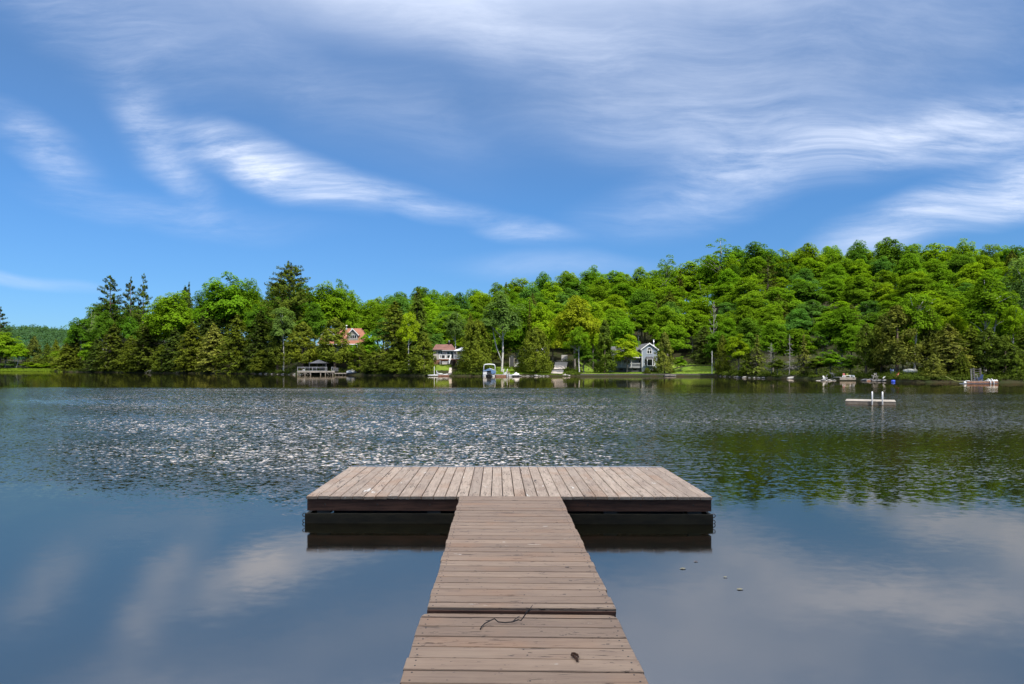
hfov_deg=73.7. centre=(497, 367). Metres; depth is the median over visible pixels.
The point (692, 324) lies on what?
maple tree
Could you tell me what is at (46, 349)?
hemlock tree
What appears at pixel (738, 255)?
maple tree
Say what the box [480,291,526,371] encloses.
birch tree
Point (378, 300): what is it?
maple tree
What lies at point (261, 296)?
maple tree
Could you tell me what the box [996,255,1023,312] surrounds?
birch tree
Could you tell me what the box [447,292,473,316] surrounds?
maple tree
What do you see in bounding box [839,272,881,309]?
maple tree
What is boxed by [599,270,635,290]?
maple tree
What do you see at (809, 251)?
maple tree
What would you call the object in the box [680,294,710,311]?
birch tree
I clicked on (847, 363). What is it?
young tree
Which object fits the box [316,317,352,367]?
cedar tree
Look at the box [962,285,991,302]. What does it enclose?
maple tree
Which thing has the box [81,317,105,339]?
maple tree
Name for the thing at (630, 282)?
maple tree
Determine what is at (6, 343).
maple tree
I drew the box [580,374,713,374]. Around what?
retaining wall
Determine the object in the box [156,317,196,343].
maple tree
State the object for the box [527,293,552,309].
maple tree
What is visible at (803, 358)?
cedar tree
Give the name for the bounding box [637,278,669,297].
maple tree
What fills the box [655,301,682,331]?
maple tree
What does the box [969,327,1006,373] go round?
cedar tree
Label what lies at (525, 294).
maple tree
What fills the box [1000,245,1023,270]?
birch tree
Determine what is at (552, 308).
maple tree
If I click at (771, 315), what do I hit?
maple tree
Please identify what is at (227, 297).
maple tree
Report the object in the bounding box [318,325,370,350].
house
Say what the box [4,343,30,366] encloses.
birch tree
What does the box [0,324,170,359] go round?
distant forest
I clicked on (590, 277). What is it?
maple tree
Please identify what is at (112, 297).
pine tree
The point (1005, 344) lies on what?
cedar tree
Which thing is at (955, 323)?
maple tree
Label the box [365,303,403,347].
maple tree
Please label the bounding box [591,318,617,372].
cedar tree
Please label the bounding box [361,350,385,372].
cedar tree
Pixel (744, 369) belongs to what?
cedar tree
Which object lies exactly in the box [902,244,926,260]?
maple tree
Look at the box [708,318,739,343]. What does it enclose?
maple tree
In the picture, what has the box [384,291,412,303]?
maple tree
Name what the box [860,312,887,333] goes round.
maple tree
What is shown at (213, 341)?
hemlock tree
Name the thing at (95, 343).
hemlock tree
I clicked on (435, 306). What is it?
maple tree
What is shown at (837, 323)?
maple tree
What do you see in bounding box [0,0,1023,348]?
sky
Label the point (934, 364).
cedar tree
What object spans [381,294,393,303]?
maple tree
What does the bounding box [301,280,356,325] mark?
maple tree
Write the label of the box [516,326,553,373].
cedar tree
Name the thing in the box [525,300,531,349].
spruce tree
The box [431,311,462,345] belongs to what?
maple tree
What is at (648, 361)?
bay window
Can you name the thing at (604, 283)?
maple tree
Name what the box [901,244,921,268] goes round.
maple tree
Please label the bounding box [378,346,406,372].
cedar tree
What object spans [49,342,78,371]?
hemlock tree
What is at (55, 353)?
maple tree
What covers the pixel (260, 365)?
cedar tree
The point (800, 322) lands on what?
maple tree
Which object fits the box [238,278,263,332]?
maple tree
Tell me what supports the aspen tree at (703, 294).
on the terrain at (558, 353)
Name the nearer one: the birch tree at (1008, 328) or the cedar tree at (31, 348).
the birch tree at (1008, 328)
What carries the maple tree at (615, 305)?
on the terrain at (558, 353)
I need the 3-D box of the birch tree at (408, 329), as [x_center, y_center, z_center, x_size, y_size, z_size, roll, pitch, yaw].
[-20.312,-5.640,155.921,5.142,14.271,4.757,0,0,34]
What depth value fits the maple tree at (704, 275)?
242.86 m
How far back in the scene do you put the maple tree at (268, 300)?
230.53 m
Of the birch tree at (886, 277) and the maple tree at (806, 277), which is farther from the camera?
the maple tree at (806, 277)
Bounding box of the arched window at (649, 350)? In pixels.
[647,347,651,353]
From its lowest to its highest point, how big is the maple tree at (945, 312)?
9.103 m
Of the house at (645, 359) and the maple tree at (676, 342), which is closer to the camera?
the house at (645, 359)
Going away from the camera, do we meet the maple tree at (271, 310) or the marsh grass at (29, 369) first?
the maple tree at (271, 310)
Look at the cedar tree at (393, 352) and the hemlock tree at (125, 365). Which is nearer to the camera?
the cedar tree at (393, 352)
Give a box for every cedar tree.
[21,336,46,367]
[149,344,168,370]
[248,349,274,371]
[263,336,290,370]
[283,321,320,370]
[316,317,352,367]
[346,345,369,371]
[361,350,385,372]
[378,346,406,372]
[400,352,417,372]
[409,331,437,371]
[456,319,492,373]
[512,350,527,371]
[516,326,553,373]
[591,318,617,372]
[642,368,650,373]
[653,332,676,372]
[713,335,730,373]
[738,352,753,374]
[746,335,765,373]
[796,333,815,373]
[850,323,881,372]
[867,315,895,372]
[870,305,926,373]
[920,353,945,377]
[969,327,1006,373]
[979,335,1023,374]
[1004,353,1023,377]
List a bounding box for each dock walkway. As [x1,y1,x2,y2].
[400,613,647,683]
[427,496,615,616]
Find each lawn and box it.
[430,364,451,370]
[492,366,548,373]
[577,361,715,373]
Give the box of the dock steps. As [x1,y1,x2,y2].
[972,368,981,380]
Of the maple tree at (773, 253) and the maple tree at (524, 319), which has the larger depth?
the maple tree at (773, 253)
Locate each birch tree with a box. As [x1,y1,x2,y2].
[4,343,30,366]
[63,317,94,367]
[90,310,118,365]
[119,316,141,341]
[268,307,296,370]
[396,312,419,363]
[442,311,465,348]
[447,330,464,347]
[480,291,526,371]
[562,326,589,371]
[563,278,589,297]
[623,313,654,345]
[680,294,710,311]
[717,302,735,317]
[772,262,801,285]
[785,278,821,296]
[793,300,828,319]
[819,301,864,316]
[854,300,881,314]
[868,270,901,288]
[874,241,886,259]
[895,293,938,368]
[947,273,1023,372]
[975,243,1002,266]
[988,266,1016,280]
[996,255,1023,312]
[997,305,1023,367]
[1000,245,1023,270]
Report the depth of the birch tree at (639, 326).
189.80 m
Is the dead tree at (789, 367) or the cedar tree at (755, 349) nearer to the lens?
the dead tree at (789, 367)
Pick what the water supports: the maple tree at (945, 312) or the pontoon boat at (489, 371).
the pontoon boat at (489, 371)
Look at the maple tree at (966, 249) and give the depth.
222.00 m
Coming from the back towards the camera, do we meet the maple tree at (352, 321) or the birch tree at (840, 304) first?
the maple tree at (352, 321)
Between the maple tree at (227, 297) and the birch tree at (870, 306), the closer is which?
the birch tree at (870, 306)
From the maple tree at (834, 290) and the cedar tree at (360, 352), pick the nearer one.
the cedar tree at (360, 352)
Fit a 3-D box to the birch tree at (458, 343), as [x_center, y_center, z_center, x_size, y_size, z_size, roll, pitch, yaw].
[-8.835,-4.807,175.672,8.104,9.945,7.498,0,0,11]
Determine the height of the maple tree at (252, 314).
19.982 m
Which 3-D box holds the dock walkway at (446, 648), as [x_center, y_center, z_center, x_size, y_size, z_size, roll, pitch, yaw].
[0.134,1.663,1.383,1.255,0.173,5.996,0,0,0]
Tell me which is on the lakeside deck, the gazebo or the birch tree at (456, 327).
the gazebo
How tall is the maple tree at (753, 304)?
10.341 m
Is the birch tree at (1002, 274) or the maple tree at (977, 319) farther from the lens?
the birch tree at (1002, 274)
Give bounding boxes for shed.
[509,355,515,366]
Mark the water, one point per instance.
(154, 529)
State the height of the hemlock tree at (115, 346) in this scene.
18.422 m
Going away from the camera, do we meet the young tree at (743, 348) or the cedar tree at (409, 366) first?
the young tree at (743, 348)
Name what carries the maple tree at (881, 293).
on the terrain at (558, 353)
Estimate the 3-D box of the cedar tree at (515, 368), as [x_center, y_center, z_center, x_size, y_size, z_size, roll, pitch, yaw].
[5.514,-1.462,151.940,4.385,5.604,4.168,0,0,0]
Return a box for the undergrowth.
[58,304,1023,380]
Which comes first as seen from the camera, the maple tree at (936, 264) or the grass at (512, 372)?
the grass at (512, 372)
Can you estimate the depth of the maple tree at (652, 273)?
259.40 m
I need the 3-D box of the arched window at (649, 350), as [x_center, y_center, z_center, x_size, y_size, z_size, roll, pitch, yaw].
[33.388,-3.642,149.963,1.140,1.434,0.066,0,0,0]
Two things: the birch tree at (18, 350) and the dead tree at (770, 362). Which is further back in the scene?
the birch tree at (18, 350)
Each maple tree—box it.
[0,331,23,367]
[46,347,83,358]
[62,322,93,348]
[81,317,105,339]
[82,300,121,320]
[116,311,142,329]
[117,305,142,337]
[140,290,193,350]
[150,295,172,343]
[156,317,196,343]
[190,290,218,326]
[191,271,251,341]
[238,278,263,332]
[243,303,271,346]
[244,300,267,332]
[247,290,264,303]
[261,281,292,308]
[263,297,288,351]
[285,304,319,349]
[290,284,314,307]
[294,302,327,346]
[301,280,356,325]
[337,289,361,327]
[357,299,370,336]
[358,299,382,335]
[363,296,384,342]
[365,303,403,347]
[369,318,394,354]
[376,297,412,350]
[380,292,413,314]
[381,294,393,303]
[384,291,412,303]
[406,297,440,325]
[409,286,426,298]
[409,298,444,315]
[412,287,431,301]
[421,323,440,339]
[425,289,446,311]
[429,314,459,343]
[430,333,446,350]
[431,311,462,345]
[439,291,456,308]
[441,305,470,319]
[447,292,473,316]
[461,312,499,332]
[464,289,479,302]
[467,294,498,316]
[468,292,495,307]
[478,328,505,363]
[488,282,506,300]
[495,287,522,308]
[497,297,534,342]
[497,330,524,361]
[506,278,535,297]
[518,284,541,301]
[525,302,556,351]
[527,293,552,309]
[534,271,557,291]
[539,281,566,305]
[539,322,569,360]
[546,302,568,313]
[547,295,602,368]
[547,308,565,348]
[552,270,578,286]
[556,272,582,292]
[556,288,579,308]
[572,295,602,308]
[579,265,612,293]
[581,302,611,367]
[583,331,619,360]
[585,277,610,301]
[586,285,609,309]
[598,294,630,315]
[598,308,627,334]
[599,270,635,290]
[606,283,640,309]
[606,318,640,345]
[609,277,640,296]
[614,309,635,333]
[628,289,658,339]
[628,302,662,343]
[632,266,653,288]
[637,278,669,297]
[639,282,664,301]
[645,270,659,282]
[649,305,686,354]
[650,267,684,300]
[654,285,688,312]
[654,325,691,363]
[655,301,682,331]
[668,261,699,301]
[677,309,709,352]
[682,298,721,343]
[688,264,717,294]
[694,314,728,334]
[699,256,724,281]
[699,282,736,307]
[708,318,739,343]
[709,268,740,298]
[712,258,741,304]
[713,277,768,307]
[720,305,760,335]
[724,293,775,318]
[725,245,747,269]
[729,317,765,362]
[730,241,783,282]
[730,296,769,317]
[739,256,772,284]
[755,303,785,329]
[758,320,794,371]
[760,248,780,262]
[761,286,808,315]
[763,277,792,292]
[771,248,799,272]
[771,328,826,369]
[777,308,815,336]
[782,281,832,306]
[787,242,827,275]
[789,268,819,289]
[790,257,830,287]
[808,306,873,363]
[810,313,832,345]
[815,253,869,279]
[816,246,830,260]
[816,278,846,310]
[819,262,848,307]
[823,245,842,266]
[833,326,861,358]
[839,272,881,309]
[839,275,879,317]
[842,240,870,269]
[844,246,875,272]
[844,259,873,278]
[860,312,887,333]
[863,284,898,305]
[868,237,924,274]
[869,256,896,280]
[876,296,922,313]
[885,275,945,307]
[892,253,930,283]
[892,271,929,292]
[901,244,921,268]
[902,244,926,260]
[909,323,943,347]
[911,311,946,339]
[915,282,966,305]
[919,243,950,269]
[921,258,951,279]
[926,268,962,290]
[932,298,967,326]
[933,295,964,310]
[941,245,958,258]
[941,312,977,352]
[942,243,981,268]
[944,252,976,282]
[952,263,985,289]
[952,282,973,296]
[958,300,993,325]
[961,319,994,344]
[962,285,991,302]
[970,249,984,261]
[970,255,1004,279]
[975,268,1009,291]
[978,308,1021,371]
[991,245,1011,272]
[1008,269,1023,290]
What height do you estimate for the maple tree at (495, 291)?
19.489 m
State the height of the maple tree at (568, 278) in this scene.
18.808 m
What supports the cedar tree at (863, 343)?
on the terrain at (558, 353)
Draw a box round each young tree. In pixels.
[0,361,20,367]
[19,362,34,367]
[33,363,47,367]
[77,342,98,359]
[344,334,381,358]
[573,346,600,372]
[614,334,641,372]
[673,356,686,371]
[703,331,730,358]
[724,333,750,369]
[767,358,788,374]
[805,358,829,374]
[814,350,844,373]
[831,355,860,371]
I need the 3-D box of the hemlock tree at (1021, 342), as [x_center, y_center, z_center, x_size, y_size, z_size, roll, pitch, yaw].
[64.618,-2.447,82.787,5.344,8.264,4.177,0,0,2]
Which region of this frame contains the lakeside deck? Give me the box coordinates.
[297,367,337,374]
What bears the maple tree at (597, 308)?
on the terrain at (558, 353)
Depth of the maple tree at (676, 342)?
172.68 m
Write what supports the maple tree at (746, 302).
on the terrain at (558, 353)
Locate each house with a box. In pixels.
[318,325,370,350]
[609,340,658,371]
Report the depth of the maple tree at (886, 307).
145.28 m
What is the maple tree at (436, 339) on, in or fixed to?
on the terrain at (558, 353)
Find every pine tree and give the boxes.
[0,307,13,367]
[93,275,125,351]
[119,276,141,322]
[132,274,152,345]
[255,260,321,363]
[757,257,778,293]
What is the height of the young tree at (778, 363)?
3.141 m
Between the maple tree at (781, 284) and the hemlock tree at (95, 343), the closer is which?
the maple tree at (781, 284)
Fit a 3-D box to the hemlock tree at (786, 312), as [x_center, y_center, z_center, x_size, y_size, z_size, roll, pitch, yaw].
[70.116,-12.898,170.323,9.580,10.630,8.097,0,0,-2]
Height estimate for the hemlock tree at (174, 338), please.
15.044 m
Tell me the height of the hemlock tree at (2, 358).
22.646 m
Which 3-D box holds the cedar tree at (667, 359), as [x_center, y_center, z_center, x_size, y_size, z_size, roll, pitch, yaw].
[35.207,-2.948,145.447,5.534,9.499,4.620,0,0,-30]
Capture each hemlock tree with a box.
[1,356,13,366]
[33,343,52,367]
[46,339,62,367]
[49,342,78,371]
[57,337,87,370]
[80,338,108,370]
[90,323,125,370]
[116,335,140,371]
[117,320,166,372]
[155,327,188,370]
[171,321,206,371]
[180,285,198,343]
[188,305,225,362]
[193,323,228,373]
[204,308,239,360]
[209,314,253,373]
[236,309,282,372]
[365,300,418,370]
[400,286,434,367]
[459,312,479,363]
[490,323,511,359]
[527,293,536,305]
[643,301,663,342]
[660,290,685,328]
[686,326,713,364]
[762,282,779,302]
[766,294,791,333]
[832,304,860,349]
[859,326,893,373]
[909,304,942,372]
[916,323,976,375]
[947,325,999,373]
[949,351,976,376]
[1003,250,1017,292]
[1012,323,1023,375]
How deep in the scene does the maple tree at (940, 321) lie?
115.83 m
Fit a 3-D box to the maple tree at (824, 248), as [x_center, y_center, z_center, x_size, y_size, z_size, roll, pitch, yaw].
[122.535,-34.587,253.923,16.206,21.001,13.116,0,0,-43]
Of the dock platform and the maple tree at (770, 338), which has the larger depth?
the maple tree at (770, 338)
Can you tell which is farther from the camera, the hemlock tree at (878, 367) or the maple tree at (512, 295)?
the maple tree at (512, 295)
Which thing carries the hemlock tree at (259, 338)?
on the terrain at (558, 353)
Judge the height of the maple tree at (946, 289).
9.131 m
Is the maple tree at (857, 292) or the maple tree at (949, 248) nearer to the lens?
the maple tree at (857, 292)
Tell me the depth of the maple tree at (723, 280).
213.07 m
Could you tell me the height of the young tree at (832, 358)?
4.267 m
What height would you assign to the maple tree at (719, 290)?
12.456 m
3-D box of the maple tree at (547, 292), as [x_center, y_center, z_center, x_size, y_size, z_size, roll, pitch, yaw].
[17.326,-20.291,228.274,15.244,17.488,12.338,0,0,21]
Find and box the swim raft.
[845,392,895,404]
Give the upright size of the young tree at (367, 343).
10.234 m
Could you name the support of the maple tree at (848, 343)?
on the terrain at (558, 353)
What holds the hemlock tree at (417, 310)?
on the terrain at (558, 353)
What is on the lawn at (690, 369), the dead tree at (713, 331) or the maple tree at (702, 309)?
the dead tree at (713, 331)
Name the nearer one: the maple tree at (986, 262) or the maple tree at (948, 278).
the maple tree at (948, 278)
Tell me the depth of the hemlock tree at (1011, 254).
202.21 m
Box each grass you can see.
[0,367,60,371]
[492,360,714,374]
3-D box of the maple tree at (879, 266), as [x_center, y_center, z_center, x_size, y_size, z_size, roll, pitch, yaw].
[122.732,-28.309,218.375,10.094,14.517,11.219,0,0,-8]
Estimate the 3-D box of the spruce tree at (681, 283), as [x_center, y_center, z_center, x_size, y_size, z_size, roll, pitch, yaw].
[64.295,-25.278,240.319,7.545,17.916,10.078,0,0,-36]
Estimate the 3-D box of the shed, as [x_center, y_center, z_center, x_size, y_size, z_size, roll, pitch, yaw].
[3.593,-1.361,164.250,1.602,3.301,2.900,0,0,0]
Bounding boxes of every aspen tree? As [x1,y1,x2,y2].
[78,307,97,342]
[332,279,348,313]
[654,254,680,293]
[683,280,712,298]
[693,238,744,271]
[738,275,764,289]
[811,329,834,354]
[911,290,947,307]
[949,238,979,259]
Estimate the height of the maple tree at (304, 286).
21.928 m
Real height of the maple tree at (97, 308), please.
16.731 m
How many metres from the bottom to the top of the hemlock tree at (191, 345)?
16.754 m
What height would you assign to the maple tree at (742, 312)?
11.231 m
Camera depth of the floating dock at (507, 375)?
138.50 m
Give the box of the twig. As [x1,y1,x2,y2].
[480,605,532,629]
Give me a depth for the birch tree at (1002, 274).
184.54 m
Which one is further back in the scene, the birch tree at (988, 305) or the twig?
the birch tree at (988, 305)
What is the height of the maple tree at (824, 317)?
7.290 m
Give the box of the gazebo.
[309,360,326,370]
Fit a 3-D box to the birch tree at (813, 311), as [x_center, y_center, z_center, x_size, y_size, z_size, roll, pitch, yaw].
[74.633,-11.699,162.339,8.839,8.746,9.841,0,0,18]
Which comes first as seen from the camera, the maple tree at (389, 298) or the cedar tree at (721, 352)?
the cedar tree at (721, 352)
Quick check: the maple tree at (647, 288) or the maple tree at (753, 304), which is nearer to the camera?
the maple tree at (753, 304)
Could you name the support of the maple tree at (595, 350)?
on the terrain at (558, 353)
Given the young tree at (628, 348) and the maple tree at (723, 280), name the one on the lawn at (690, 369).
the young tree at (628, 348)
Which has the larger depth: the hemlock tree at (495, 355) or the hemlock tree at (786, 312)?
the hemlock tree at (495, 355)
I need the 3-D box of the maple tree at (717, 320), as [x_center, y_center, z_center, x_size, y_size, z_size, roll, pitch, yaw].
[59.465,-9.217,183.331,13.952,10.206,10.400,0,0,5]
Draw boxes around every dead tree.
[707,302,716,369]
[765,347,774,372]
[786,334,797,373]
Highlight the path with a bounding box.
[552,362,567,373]
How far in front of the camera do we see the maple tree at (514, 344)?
167.11 m
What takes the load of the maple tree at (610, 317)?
on the terrain at (558, 353)
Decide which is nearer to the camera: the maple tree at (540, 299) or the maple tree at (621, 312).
the maple tree at (621, 312)
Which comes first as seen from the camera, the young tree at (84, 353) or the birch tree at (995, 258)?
the birch tree at (995, 258)
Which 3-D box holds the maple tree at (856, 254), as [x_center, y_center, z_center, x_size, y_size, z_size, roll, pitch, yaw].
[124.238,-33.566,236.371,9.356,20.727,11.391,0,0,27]
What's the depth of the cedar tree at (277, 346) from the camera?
182.83 m
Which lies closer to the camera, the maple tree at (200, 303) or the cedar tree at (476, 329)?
the cedar tree at (476, 329)
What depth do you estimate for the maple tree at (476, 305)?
214.44 m
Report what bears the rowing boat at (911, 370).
on the terrain at (558, 353)
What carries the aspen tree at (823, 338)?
on the terrain at (558, 353)
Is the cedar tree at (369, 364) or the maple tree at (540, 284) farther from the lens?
the maple tree at (540, 284)
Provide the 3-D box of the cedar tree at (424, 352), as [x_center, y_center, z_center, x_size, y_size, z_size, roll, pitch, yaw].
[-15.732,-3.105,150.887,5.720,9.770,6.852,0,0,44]
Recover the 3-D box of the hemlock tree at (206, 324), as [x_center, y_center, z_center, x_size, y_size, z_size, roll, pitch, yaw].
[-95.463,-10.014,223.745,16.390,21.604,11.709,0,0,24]
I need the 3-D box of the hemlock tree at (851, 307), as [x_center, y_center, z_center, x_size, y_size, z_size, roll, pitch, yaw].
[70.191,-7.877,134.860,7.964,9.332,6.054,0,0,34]
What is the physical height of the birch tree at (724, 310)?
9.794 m
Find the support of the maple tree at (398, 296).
on the terrain at (558, 353)
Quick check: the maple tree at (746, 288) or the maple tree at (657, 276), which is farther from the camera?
the maple tree at (657, 276)
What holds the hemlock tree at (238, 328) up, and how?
on the terrain at (558, 353)
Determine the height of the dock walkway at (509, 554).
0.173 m
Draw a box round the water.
[0,371,1023,683]
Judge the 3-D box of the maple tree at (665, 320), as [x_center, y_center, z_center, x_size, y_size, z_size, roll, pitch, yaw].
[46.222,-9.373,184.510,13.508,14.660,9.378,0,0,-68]
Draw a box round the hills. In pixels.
[2,331,67,359]
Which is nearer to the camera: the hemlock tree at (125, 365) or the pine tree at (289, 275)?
the pine tree at (289, 275)
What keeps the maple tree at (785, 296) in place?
on the terrain at (558, 353)
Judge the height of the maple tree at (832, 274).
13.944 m
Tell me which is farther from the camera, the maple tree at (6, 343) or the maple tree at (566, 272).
the maple tree at (6, 343)
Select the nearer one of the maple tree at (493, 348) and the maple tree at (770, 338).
the maple tree at (770, 338)
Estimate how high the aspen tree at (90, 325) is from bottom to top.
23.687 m
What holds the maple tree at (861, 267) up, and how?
on the terrain at (558, 353)
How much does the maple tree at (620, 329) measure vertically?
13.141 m
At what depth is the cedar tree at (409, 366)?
152.08 m
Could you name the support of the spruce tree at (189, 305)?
on the terrain at (558, 353)
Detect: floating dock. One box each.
[496,374,511,376]
[959,369,997,383]
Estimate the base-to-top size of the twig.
0.085 m
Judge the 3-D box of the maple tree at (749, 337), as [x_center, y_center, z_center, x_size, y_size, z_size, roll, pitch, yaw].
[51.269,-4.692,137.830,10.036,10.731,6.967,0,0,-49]
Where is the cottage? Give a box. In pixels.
[432,341,463,364]
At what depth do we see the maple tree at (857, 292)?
173.94 m
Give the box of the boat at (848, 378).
[840,375,855,379]
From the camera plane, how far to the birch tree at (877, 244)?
235.09 m
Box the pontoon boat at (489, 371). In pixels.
[483,364,495,376]
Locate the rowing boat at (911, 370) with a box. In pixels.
[902,369,916,372]
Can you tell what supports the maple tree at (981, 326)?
on the terrain at (558, 353)
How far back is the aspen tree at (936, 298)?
143.05 m
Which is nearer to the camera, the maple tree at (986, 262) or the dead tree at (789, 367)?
the dead tree at (789, 367)
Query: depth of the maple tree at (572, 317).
155.35 m
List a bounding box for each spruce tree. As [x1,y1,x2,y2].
[181,282,196,344]
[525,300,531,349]
[675,270,686,312]
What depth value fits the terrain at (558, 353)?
160.75 m
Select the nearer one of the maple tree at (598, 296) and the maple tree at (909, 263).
the maple tree at (909, 263)
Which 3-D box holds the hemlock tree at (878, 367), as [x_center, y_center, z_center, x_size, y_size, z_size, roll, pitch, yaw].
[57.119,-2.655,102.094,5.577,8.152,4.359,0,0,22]
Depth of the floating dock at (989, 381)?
77.66 m
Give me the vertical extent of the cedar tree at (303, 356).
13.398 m
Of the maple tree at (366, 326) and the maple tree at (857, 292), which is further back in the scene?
the maple tree at (366, 326)
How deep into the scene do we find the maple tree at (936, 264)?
205.82 m
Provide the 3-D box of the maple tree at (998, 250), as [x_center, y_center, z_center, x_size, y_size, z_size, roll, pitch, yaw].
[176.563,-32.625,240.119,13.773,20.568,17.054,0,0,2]
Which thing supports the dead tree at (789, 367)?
on the terrain at (558, 353)
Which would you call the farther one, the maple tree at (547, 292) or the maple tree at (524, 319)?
the maple tree at (547, 292)
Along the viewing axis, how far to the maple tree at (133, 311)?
285.80 m
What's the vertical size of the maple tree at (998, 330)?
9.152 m
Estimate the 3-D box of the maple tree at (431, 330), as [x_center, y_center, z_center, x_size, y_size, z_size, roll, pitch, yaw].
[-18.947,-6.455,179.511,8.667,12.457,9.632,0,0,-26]
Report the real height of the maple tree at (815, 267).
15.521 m
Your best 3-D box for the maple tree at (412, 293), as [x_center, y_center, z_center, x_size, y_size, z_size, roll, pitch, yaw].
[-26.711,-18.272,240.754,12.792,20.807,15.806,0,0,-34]
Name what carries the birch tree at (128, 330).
on the terrain at (558, 353)
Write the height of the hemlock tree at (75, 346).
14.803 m
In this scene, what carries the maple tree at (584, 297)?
on the terrain at (558, 353)
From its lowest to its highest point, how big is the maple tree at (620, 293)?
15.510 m
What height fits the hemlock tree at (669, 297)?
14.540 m
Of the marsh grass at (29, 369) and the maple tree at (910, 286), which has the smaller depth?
the maple tree at (910, 286)
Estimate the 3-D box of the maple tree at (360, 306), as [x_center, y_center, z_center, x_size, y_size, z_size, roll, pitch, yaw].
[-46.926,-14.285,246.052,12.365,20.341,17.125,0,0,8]
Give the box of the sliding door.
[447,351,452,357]
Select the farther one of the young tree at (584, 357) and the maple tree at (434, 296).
the maple tree at (434, 296)
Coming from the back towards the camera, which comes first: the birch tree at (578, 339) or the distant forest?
the distant forest
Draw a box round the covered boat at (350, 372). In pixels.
[346,369,359,373]
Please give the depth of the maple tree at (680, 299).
222.17 m
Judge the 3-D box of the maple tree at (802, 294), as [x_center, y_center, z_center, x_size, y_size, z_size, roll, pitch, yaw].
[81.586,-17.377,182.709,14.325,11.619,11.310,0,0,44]
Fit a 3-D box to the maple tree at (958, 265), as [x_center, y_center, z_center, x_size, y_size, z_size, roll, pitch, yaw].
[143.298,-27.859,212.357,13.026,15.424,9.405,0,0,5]
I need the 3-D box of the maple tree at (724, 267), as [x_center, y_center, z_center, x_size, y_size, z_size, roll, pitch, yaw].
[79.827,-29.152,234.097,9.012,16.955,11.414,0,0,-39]
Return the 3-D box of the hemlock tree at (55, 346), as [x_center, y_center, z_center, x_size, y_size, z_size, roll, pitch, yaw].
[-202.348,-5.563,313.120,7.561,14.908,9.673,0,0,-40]
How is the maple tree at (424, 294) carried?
on the terrain at (558, 353)
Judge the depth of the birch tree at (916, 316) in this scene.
93.38 m
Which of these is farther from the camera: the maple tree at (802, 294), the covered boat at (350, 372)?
the maple tree at (802, 294)
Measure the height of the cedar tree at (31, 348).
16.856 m
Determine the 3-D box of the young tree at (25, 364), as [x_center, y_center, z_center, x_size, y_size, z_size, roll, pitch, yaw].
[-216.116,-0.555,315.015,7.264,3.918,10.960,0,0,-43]
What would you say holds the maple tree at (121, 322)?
on the terrain at (558, 353)
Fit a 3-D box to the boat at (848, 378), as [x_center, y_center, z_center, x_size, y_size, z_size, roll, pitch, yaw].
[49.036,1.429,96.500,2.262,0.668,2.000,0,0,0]
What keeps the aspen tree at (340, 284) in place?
on the terrain at (558, 353)
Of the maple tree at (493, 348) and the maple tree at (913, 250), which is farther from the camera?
the maple tree at (913, 250)
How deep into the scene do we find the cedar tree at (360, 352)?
163.98 m
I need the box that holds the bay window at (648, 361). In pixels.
[644,356,654,367]
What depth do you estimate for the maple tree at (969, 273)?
178.48 m
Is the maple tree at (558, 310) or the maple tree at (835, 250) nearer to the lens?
the maple tree at (558, 310)
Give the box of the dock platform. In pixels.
[302,466,715,523]
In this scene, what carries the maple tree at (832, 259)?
on the terrain at (558, 353)
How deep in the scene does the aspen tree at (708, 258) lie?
238.14 m
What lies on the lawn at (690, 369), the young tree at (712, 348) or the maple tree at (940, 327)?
the young tree at (712, 348)
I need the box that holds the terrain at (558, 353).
[1,300,1023,382]
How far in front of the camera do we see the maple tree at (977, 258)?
237.52 m
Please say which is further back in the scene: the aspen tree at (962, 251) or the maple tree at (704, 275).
the maple tree at (704, 275)
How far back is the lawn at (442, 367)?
151.09 m
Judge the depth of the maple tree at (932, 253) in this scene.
230.72 m
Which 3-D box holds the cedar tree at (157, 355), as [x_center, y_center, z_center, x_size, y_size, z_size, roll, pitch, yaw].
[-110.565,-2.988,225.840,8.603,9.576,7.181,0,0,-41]
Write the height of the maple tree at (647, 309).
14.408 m
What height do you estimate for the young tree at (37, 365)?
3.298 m
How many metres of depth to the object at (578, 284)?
232.52 m
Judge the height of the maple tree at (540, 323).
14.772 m
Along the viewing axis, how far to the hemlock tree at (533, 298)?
210.10 m
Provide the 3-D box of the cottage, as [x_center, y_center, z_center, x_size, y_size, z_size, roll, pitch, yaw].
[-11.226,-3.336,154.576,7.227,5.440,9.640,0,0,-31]
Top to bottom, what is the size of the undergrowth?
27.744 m
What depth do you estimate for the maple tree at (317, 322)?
189.56 m
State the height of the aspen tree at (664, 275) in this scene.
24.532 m
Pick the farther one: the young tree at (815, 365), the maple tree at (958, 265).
the maple tree at (958, 265)
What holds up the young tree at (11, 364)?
on the terrain at (558, 353)
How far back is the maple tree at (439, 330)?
183.94 m
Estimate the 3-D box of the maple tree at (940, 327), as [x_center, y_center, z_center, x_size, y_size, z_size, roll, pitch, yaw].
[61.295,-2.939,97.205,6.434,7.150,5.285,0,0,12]
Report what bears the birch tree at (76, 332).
on the terrain at (558, 353)
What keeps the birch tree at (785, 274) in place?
on the terrain at (558, 353)
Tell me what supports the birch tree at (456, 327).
on the terrain at (558, 353)
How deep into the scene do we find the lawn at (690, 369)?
159.54 m
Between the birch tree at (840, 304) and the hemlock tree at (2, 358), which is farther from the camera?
the hemlock tree at (2, 358)
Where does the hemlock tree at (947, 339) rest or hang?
on the terrain at (558, 353)
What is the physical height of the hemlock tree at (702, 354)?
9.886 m
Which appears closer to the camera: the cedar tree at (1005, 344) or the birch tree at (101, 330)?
the cedar tree at (1005, 344)

